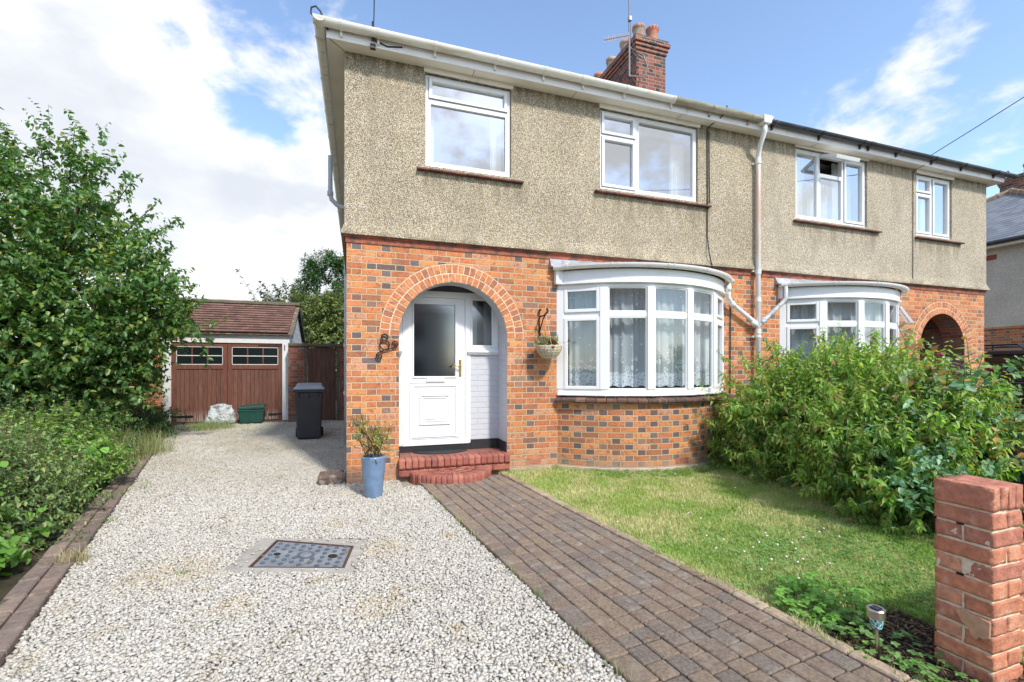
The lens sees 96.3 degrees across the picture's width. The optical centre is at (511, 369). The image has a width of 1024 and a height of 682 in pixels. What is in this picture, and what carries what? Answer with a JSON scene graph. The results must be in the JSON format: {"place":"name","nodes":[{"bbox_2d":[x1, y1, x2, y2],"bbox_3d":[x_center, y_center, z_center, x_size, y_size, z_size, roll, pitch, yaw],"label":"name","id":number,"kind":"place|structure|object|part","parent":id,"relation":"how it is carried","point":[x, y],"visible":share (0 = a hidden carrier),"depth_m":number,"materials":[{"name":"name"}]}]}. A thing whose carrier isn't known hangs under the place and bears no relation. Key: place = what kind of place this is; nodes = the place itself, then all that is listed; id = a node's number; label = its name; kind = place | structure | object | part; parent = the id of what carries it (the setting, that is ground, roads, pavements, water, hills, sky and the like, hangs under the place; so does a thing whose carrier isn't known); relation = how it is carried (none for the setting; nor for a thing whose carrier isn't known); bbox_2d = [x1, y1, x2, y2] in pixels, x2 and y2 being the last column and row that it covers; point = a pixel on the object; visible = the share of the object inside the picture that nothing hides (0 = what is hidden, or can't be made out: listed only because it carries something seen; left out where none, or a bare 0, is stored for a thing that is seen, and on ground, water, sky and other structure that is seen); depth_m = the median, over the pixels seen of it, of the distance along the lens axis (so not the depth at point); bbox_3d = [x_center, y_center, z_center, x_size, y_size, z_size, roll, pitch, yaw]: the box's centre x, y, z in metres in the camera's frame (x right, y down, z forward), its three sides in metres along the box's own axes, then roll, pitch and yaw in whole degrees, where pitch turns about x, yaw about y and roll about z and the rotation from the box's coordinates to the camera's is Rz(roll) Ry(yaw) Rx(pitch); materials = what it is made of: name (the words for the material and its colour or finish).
{"place":"outdoors","nodes":[
{"label":"outdoors","id":0,"kind":"place"},
{"bbox_2d":[0,426,159,665],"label":"flower bed","id":1,"kind":"object","parent":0,"point":[20,570],"depth_m":3.19,"materials":[{"name":"brown soil"}]},
{"bbox_2d":[0,443,53,575],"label":"mallow plant","id":2,"kind":"object","parent":1,"relation":"on","point":[10,551],"visible":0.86,"depth_m":3.15,"materials":[{"name":"green plant"}]},
{"bbox_2d":[34,542,95,566],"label":"grass tuft","id":3,"kind":"object","parent":1,"relation":"on","point":[77,556],"visible":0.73,"depth_m":3.17,"materials":[{"name":"plant"}]},
{"bbox_2d":[0,398,138,556],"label":"spreading cotoneaster","id":4,"kind":"object","parent":1,"relation":"on","point":[34,467],"visible":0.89,"depth_m":3.77,"materials":[{"name":"green plant"}]},
{"bbox_2d":[28,433,113,501],"bbox_3d":[-4.732,1.039,4.859,0.863,0.784,1.541,0,0,-31],"label":"mallow plant","id":5,"kind":"object","parent":1,"relation":"on","point":[102,449],"visible":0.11,"depth_m":4.69,"materials":[{"name":"green plant"}]},
{"bbox_2d":[0,394,142,523],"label":"shrub","id":6,"kind":"object","parent":1,"relation":"on","point":[117,458],"visible":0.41,"depth_m":5.10,"materials":[{"name":"green plant"}]},
{"bbox_2d":[0,371,180,474],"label":"undergrowth","id":7,"kind":"object","parent":1,"relation":"on","point":[146,417],"visible":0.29,"depth_m":7.30,"materials":[{"name":"green plant"}]},
{"bbox_2d":[90,513,117,522],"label":"grass tuft","id":8,"kind":"object","parent":1,"relation":"on","point":[105,519],"visible":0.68,"depth_m":4.07,"materials":[{"name":"plant"}]},
{"bbox_2d":[0,98,228,431],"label":"broadleaf tree","id":9,"kind":"object","parent":1,"relation":"on","point":[55,349],"visible":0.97,"depth_m":7.42,"materials":[{"name":"green plant"}]},
{"bbox_2d":[96,479,154,492],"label":"grass tuft","id":10,"kind":"object","parent":1,"relation":"on","point":[130,485],"visible":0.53,"depth_m":5.19,"materials":[{"name":"plant"}]},
{"bbox_2d":[97,425,154,465],"bbox_3d":[-5.527,1.085,6.541,1.090,0.549,1.027,0,0,20],"label":"grass tuft","id":11,"kind":"object","parent":1,"relation":"on","point":[138,456],"visible":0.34,"depth_m":6.61,"materials":[{"name":"green plant"}]},
{"bbox_2d":[87,393,187,436],"bbox_3d":[-8.053,0.924,9.556,2.478,1.331,1.753,0,0,3],"label":"shrub","id":12,"kind":"object","parent":1,"relation":"on","point":[162,420],"visible":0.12,"depth_m":9.60,"materials":[{"name":"green plant"}]},
{"bbox_2d":[112,426,179,456],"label":"grass tuft","id":13,"kind":"object","parent":1,"relation":"on","point":[157,445],"visible":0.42,"depth_m":7.30,"materials":[{"name":"green plant"}]},
{"bbox_2d":[86,354,162,422],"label":"boundary wall","id":14,"kind":"structure","parent":0,"point":[157,400],"depth_m":11.80,"materials":[{"name":"orange brick"}]},
{"bbox_2d":[39,419,277,615],"bbox_3d":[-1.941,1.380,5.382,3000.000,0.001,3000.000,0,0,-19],"label":"ground","id":15,"kind":"structure","parent":0,"point":[194,422],"depth_m":11.87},
{"bbox_2d":[0,424,174,666],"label":"kerb","id":16,"kind":"structure","parent":15,"relation":"on","point":[24,601],"depth_m":2.92,"materials":[{"name":"brick"}]},
{"bbox_2d":[235,269,320,326],"bbox_3d":[-9.778,-1.363,19.252,3.267,5.452,2.507,0,0,-37],"label":"sparse tree","id":17,"kind":"object","parent":15,"relation":"on","point":[272,298],"visible":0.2,"depth_m":18.87,"materials":[{"name":"green plant"}]},
{"bbox_2d":[265,281,343,348],"bbox_3d":[-7.198,-1.002,17.503,4.406,4.739,3.257,0,0,-19],"label":"apple tree","id":18,"kind":"object","parent":15,"relation":"on","point":[325,329],"visible":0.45,"depth_m":16.97,"materials":[{"name":"green plant"}]},
{"bbox_2d":[286,248,343,335],"bbox_3d":[-7.854,-1.993,20.351,3.426,6.706,4.313,0,0,42],"label":"conifer","id":19,"kind":"object","parent":15,"relation":"on","point":[334,263],"visible":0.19,"depth_m":19.65,"materials":[{"name":"green plant"}]},
{"bbox_2d":[310,5,1018,485],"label":"semi detached house","id":20,"kind":"structure","parent":15,"relation":"on","point":[488,205],"depth_m":6.27,"materials":[{"name":"brick"}]},
{"bbox_2d":[376,333,397,358],"bbox_3d":[-1.497,-0.272,5.500,0.262,0.311,0.017,0,0,-19],"label":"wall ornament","id":21,"kind":"object","parent":20,"relation":"attached to","point":[386,340],"visible":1,"depth_m":5.49,"materials":[{"name":"black metal"}]},
{"bbox_2d":[402,297,464,442],"bbox_3d":[-1.034,0.008,6.116,0.831,1.919,0.132,0,0,-19],"label":"front door","id":22,"kind":"structure","parent":20,"relation":"in","point":[433,407],"depth_m":6.11,"materials":[{"name":"plastic"}]},
{"bbox_2d":[413,448,466,453],"bbox_3d":[-0.917,1.083,6.009,0.719,0.013,0.235,0,0,-19],"label":"door mat","id":23,"kind":"object","parent":20,"relation":"on","point":[448,451],"depth_m":6.00,"materials":[{"name":"rubber"}]},
{"bbox_2d":[417,75,523,183],"bbox_3d":[-0.543,-3.063,5.932,1.377,1.255,0.323,0,0,-19],"label":"window","id":24,"kind":"structure","parent":20,"relation":"in","point":[444,93],"depth_m":5.92,"materials":[{"name":"plastic"}]},
{"bbox_2d":[539,308,548,336],"bbox_3d":[0.413,-0.622,6.036,0.025,0.374,0.259,0,0,-24],"label":"basket bracket","id":25,"kind":"object","parent":20,"relation":"attached to","point":[544,315],"visible":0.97,"depth_m":6.09,"materials":[{"name":"black metal"}]},
{"bbox_2d":[535,317,562,358],"bbox_3d":[0.483,-0.419,5.987,0.356,0.563,0.356,0,0,-19],"label":"hanging basket","id":26,"kind":"object","parent":25,"relation":"hanging from","point":[546,352],"visible":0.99,"depth_m":5.87,"materials":[{"name":"wicker"}]},
{"bbox_2d":[534,330,570,347],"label":"trailing flowers","id":27,"kind":"object","parent":26,"relation":"in","point":[552,341],"visible":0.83,"depth_m":5.94,"materials":[{"name":"green plant"}]},
{"bbox_2d":[603,0,647,83],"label":"television aerial","id":28,"kind":"object","parent":20,"relation":"attached to","point":[629,37],"visible":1,"depth_m":9.33,"materials":[{"name":"metal"}]},
{"bbox_2d":[557,283,725,396],"bbox_3d":[2.004,-0.390,6.546,2.853,1.540,0.910,0,0,-19],"label":"bow window","id":29,"kind":"structure","parent":20,"relation":"in","point":[649,335],"depth_m":6.24,"materials":[{"name":"plastic"}]},
{"bbox_2d":[594,110,711,207],"bbox_3d":[2.049,-3.075,6.818,1.977,1.230,0.349,0,0,-19],"label":"window","id":30,"kind":"structure","parent":20,"relation":"in","point":[677,136],"depth_m":6.77,"materials":[{"name":"plastic"}]},
{"bbox_2d":[709,131,709,202],"bbox_3d":[3.017,-3.090,7.016,0.023,1.100,0.013,0,0,-19],"label":"wall cable","id":31,"kind":"object","parent":20,"relation":"attached to","point":[709,166],"depth_m":7.01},
{"bbox_2d":[707,105,730,397],"bbox_3d":[3.237,-1.321,6.959,0.476,5.162,0.302,0,0,-19],"label":"wall cable","id":32,"kind":"object","parent":20,"relation":"attached to","point":[708,243],"depth_m":7.00,"materials":[{"name":"plastic"}]},
{"bbox_2d":[793,149,881,232],"bbox_3d":[5.606,-3.055,7.897,2.047,1.250,0.544,0,0,-19],"label":"window","id":33,"kind":"structure","parent":20,"relation":"in","point":[838,197],"depth_m":7.91,"materials":[{"name":"plastic"}]},
{"bbox_2d":[780,298,913,367],"bbox_3d":[5.787,-0.392,7.718,2.807,1.495,0.684,0,0,-19],"label":"bow window","id":34,"kind":"structure","parent":20,"relation":"in","point":[798,317],"depth_m":7.51,"materials":[{"name":"plastic"}]},
{"bbox_2d":[915,175,964,244],"bbox_3d":[8.124,-3.038,8.771,1.357,1.216,0.177,0,0,-19],"label":"window","id":35,"kind":"structure","parent":20,"relation":"in","point":[932,194],"depth_m":8.74,"materials":[{"name":"plastic"}]},
{"bbox_2d":[932,97,1023,154],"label":"overhead cable","id":36,"kind":"object","parent":20,"relation":"attached to","point":[979,125],"visible":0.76,"depth_m":7.57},
{"bbox_2d":[984,164,1023,350],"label":"neighbour house","id":37,"kind":"structure","parent":15,"relation":"on","point":[1004,309],"depth_m":13.52,"materials":[{"name":"paint"}]},
{"bbox_2d":[1020,543,1023,647],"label":"front wall","id":38,"kind":"structure","parent":15,"relation":"on","point":[1022,587],"depth_m":2.18,"materials":[{"name":"brick"}]},
{"bbox_2d":[158,298,305,425],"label":"garage","id":39,"kind":"structure","parent":0,"point":[248,355],"depth_m":11.68,"materials":[{"name":"paint"}]},
{"bbox_2d":[172,342,227,423],"bbox_3d":[-7.755,0.340,11.358,1.241,1.980,0.054,0,0,-19],"label":"garage door","id":40,"kind":"structure","parent":39,"relation":"in","point":[198,388],"depth_m":11.35,"materials":[{"name":"brown wood"}]},
{"bbox_2d":[228,343,284,419],"bbox_3d":[-6.534,0.340,11.755,1.311,1.980,0.080,0,0,-19],"label":"garage door","id":41,"kind":"structure","parent":39,"relation":"in","point":[254,370],"depth_m":11.76,"materials":[{"name":"brown wood"}]},
{"bbox_2d":[11,467,604,681],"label":"driveway","id":42,"kind":"structure","parent":0,"point":[406,483],"depth_m":2.39,"materials":[{"name":"grey gravel"}]},
{"bbox_2d":[223,538,367,574],"bbox_3d":[-1.519,1.365,3.345,0.978,0.049,0.631,0,0,2],"label":"manhole cover","id":43,"kind":"object","parent":42,"relation":"on","point":[288,555],"visible":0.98,"depth_m":3.30,"materials":[{"name":"metal"}]},
{"bbox_2d":[0,420,625,681],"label":"gravel","id":44,"kind":"structure","parent":42,"relation":"on","point":[199,489],"depth_m":2.74,"materials":[{"name":"white gravel"}]},
{"bbox_2d":[174,569,191,576],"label":"grass tuft","id":45,"kind":"object","parent":44,"relation":"on","point":[187,571],"visible":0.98,"depth_m":3.04,"materials":[{"name":"plant"}]},
{"bbox_2d":[176,419,237,431],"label":"grass tuft","id":46,"kind":"object","parent":44,"relation":"on","point":[203,427],"visible":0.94,"depth_m":10.26,"materials":[{"name":"green plant"}]},
{"bbox_2d":[204,410,219,424],"bbox_3d":[-7.193,1.162,11.070,0.405,0.368,0.404,0,0,44],"label":"rubbish bag","id":47,"kind":"object","parent":44,"relation":"on","point":[212,415],"visible":0.59,"depth_m":10.97,"materials":[{"name":"plastic"}]},
{"bbox_2d":[209,403,231,410],"bbox_3d":[-7.142,0.955,11.230,0.507,0.241,0.338,0,0,-19],"label":"rubbish bag","id":48,"kind":"object","parent":47,"relation":"on","point":[214,407],"visible":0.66,"depth_m":11.14,"materials":[{"name":"plastic"}]},
{"bbox_2d":[217,405,235,423],"bbox_3d":[-6.981,1.106,11.199,0.455,0.459,0.404,0,0,-19],"label":"rubbish bag","id":49,"kind":"object","parent":44,"relation":"on","point":[225,414],"visible":0.77,"depth_m":11.08,"materials":[{"name":"plastic"}]},
{"bbox_2d":[202,426,284,435],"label":"grass tuft","id":50,"kind":"object","parent":44,"relation":"on","point":[242,431],"visible":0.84,"depth_m":9.81,"materials":[{"name":"green plant"}]},
{"bbox_2d":[237,403,265,422],"bbox_3d":[-6.458,1.096,11.406,0.600,0.458,0.430,0,0,-23],"label":"recycling box","id":51,"kind":"object","parent":44,"relation":"on","point":[253,413],"visible":1,"depth_m":11.25,"materials":[{"name":"green plastic"}]},
{"bbox_2d":[293,383,324,438],"bbox_3d":[-3.975,0.817,9.004,0.554,1.083,0.734,0,0,-23],"label":"wheelie bin","id":52,"kind":"object","parent":44,"relation":"on","point":[308,401],"visible":0.98,"depth_m":8.73,"materials":[{"name":"plastic"}]},
{"bbox_2d":[318,470,343,485],"bbox_3d":[-2.154,1.308,5.465,0.270,0.145,0.293,0,0,-19],"label":"pile of bricks","id":53,"kind":"object","parent":44,"relation":"on","point":[335,477],"visible":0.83,"depth_m":5.35,"materials":[{"name":"brick"}]},
{"bbox_2d":[288,343,343,421],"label":"garden wall","id":54,"kind":"structure","parent":42,"relation":"on","point":[295,363],"depth_m":11.71,"materials":[{"name":"brick"}]},
{"bbox_2d":[304,347,338,420],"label":"side gate","id":55,"kind":"structure","parent":54,"relation":"attached to","point":[321,365],"depth_m":11.94,"materials":[{"name":"brown wood"}]},
{"bbox_2d":[361,453,385,498],"bbox_3d":[-1.473,1.140,4.885,0.262,0.440,0.262,0,0,-19],"label":"plant pot","id":56,"kind":"object","parent":42,"relation":"on","point":[373,472],"visible":0.93,"depth_m":4.79,"materials":[{"name":"blue ceramic"}]},
{"bbox_2d":[348,413,394,463],"bbox_3d":[-1.481,0.724,4.858,0.505,0.519,0.422,0,0,-19],"label":"potted shrub","id":57,"kind":"object","parent":56,"relation":"in","point":[375,436],"visible":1,"depth_m":4.85,"materials":[{"name":"green plant"}]},
{"bbox_2d":[0,0,1023,345],"label":"sky","id":58,"kind":"structure","parent":0,"point":[218,105],"materials":[{"name":"blue"}]},
{"bbox_2d":[420,473,920,681],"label":"path","id":59,"kind":"structure","parent":0,"point":[732,632],"depth_m":2.59,"materials":[{"name":"brown brick"}]},
{"bbox_2d":[446,481,776,658],"bbox_3d":[0.538,1.337,3.365,0.812,0.046,4.475,0,0,-25],"label":"joint moss","id":60,"kind":"object","parent":59,"relation":"on","point":[610,599],"visible":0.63,"depth_m":2.64,"materials":[{"name":"green plant"}]},
{"bbox_2d":[433,476,924,681],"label":"edge weeds","id":61,"kind":"object","parent":59,"relation":"on","point":[459,521],"visible":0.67,"depth_m":2.71,"materials":[{"name":"green plant"}]},
{"bbox_2d":[497,458,1023,681],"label":"lawn","id":62,"kind":"structure","parent":0,"point":[765,574],"depth_m":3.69,"materials":[{"name":"green plant"}]},
{"bbox_2d":[555,461,726,476],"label":"wall weeds","id":63,"kind":"object","parent":62,"relation":"on","point":[676,470],"depth_m":5.93,"materials":[{"name":"green plant"}]},
{"bbox_2d":[617,473,839,578],"bbox_3d":[2.034,1.308,4.243,1.597,0.039,2.530,0,0,32],"label":"clover flower","id":64,"kind":"object","parent":62,"relation":"on","point":[759,542],"visible":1,"depth_m":3.40,"materials":[{"name":"white plant"}]},
{"bbox_2d":[599,493,1023,657],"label":"clover","id":65,"kind":"object","parent":62,"relation":"on","point":[847,544],"visible":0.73,"depth_m":3.24,"materials":[{"name":"green plant"}]},
{"bbox_2d":[773,571,877,628],"bbox_3d":[1.768,1.296,2.577,0.531,0.129,0.537,0,0,27],"label":"geranium weed","id":66,"kind":"object","parent":62,"relation":"on","point":[813,595],"visible":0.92,"depth_m":2.57,"materials":[{"name":"green plant"}]},
{"bbox_2d":[696,319,1020,507],"bbox_3d":[3.840,0.610,5.578,2.955,2.529,2.949,0,0,28],"label":"garden shrub","id":67,"kind":"object","parent":62,"relation":"on","point":[773,405],"visible":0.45,"depth_m":5.44,"materials":[{"name":"green plant"}]},
{"bbox_2d":[767,340,1023,536],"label":"garden shrub","id":68,"kind":"object","parent":62,"relation":"on","point":[852,437],"visible":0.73,"depth_m":3.95,"materials":[{"name":"green plant"}]},
{"bbox_2d":[792,600,1023,681],"bbox_3d":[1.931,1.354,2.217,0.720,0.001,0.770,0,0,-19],"label":"mulch bed","id":69,"kind":"object","parent":62,"relation":"on","point":[923,640],"visible":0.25,"depth_m":2.29,"materials":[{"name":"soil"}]},
{"bbox_2d":[772,594,950,681],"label":"geranium weed","id":70,"kind":"object","parent":69,"relation":"on","point":[829,625],"visible":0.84,"depth_m":2.26,"materials":[{"name":"green plant"}]},
{"bbox_2d":[866,604,885,659],"bbox_3d":[1.701,1.249,2.137,0.075,0.283,0.075,-4,1,-19],"label":"solar light","id":71,"kind":"object","parent":69,"relation":"on","point":[876,614],"visible":0.98,"depth_m":2.12,"materials":[{"name":"metal"}]},
{"bbox_2d":[826,608,978,681],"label":"geranium weed","id":72,"kind":"object","parent":69,"relation":"on","point":[906,662],"visible":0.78,"depth_m":2.09,"materials":[{"name":"green plant"}]},
{"bbox_2d":[829,399,1006,536],"bbox_3d":[3.265,0.886,3.755,1.130,1.275,1.113,0,0,-42],"label":"ash sapling","id":73,"kind":"object","parent":62,"relation":"on","point":[934,460],"visible":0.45,"depth_m":3.61,"materials":[{"name":"green plant"}]},
{"bbox_2d":[845,323,1023,511],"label":"rose bush","id":74,"kind":"object","parent":62,"relation":"on","point":[944,379],"visible":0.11,"depth_m":4.06,"materials":[{"name":"green plant"}]},
{"bbox_2d":[868,353,1023,458],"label":"ash sapling","id":75,"kind":"object","parent":62,"relation":"on","point":[958,385],"visible":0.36,"depth_m":3.86,"materials":[{"name":"green plant"}]},
{"bbox_2d":[933,474,1023,681],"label":"gate pier","id":76,"kind":"structure","parent":62,"relation":"on","point":[978,540],"depth_m":2.00,"materials":[{"name":"brick"}]},
{"bbox_2d":[973,450,1023,534],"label":"shrub","id":77,"kind":"object","parent":62,"relation":"on","point":[1020,463],"visible":0.02,"depth_m":3.68,"materials":[{"name":"green plant"}]},
{"bbox_2d":[984,343,1023,413],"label":"fence","id":78,"kind":"object","parent":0,"point":[998,357],"visible":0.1,"depth_m":9.69,"materials":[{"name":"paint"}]},
{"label":"windows","id":79,"kind":"part","parent":78,"relation":"part of","materials":[{"name":"black glass"}]}
]}

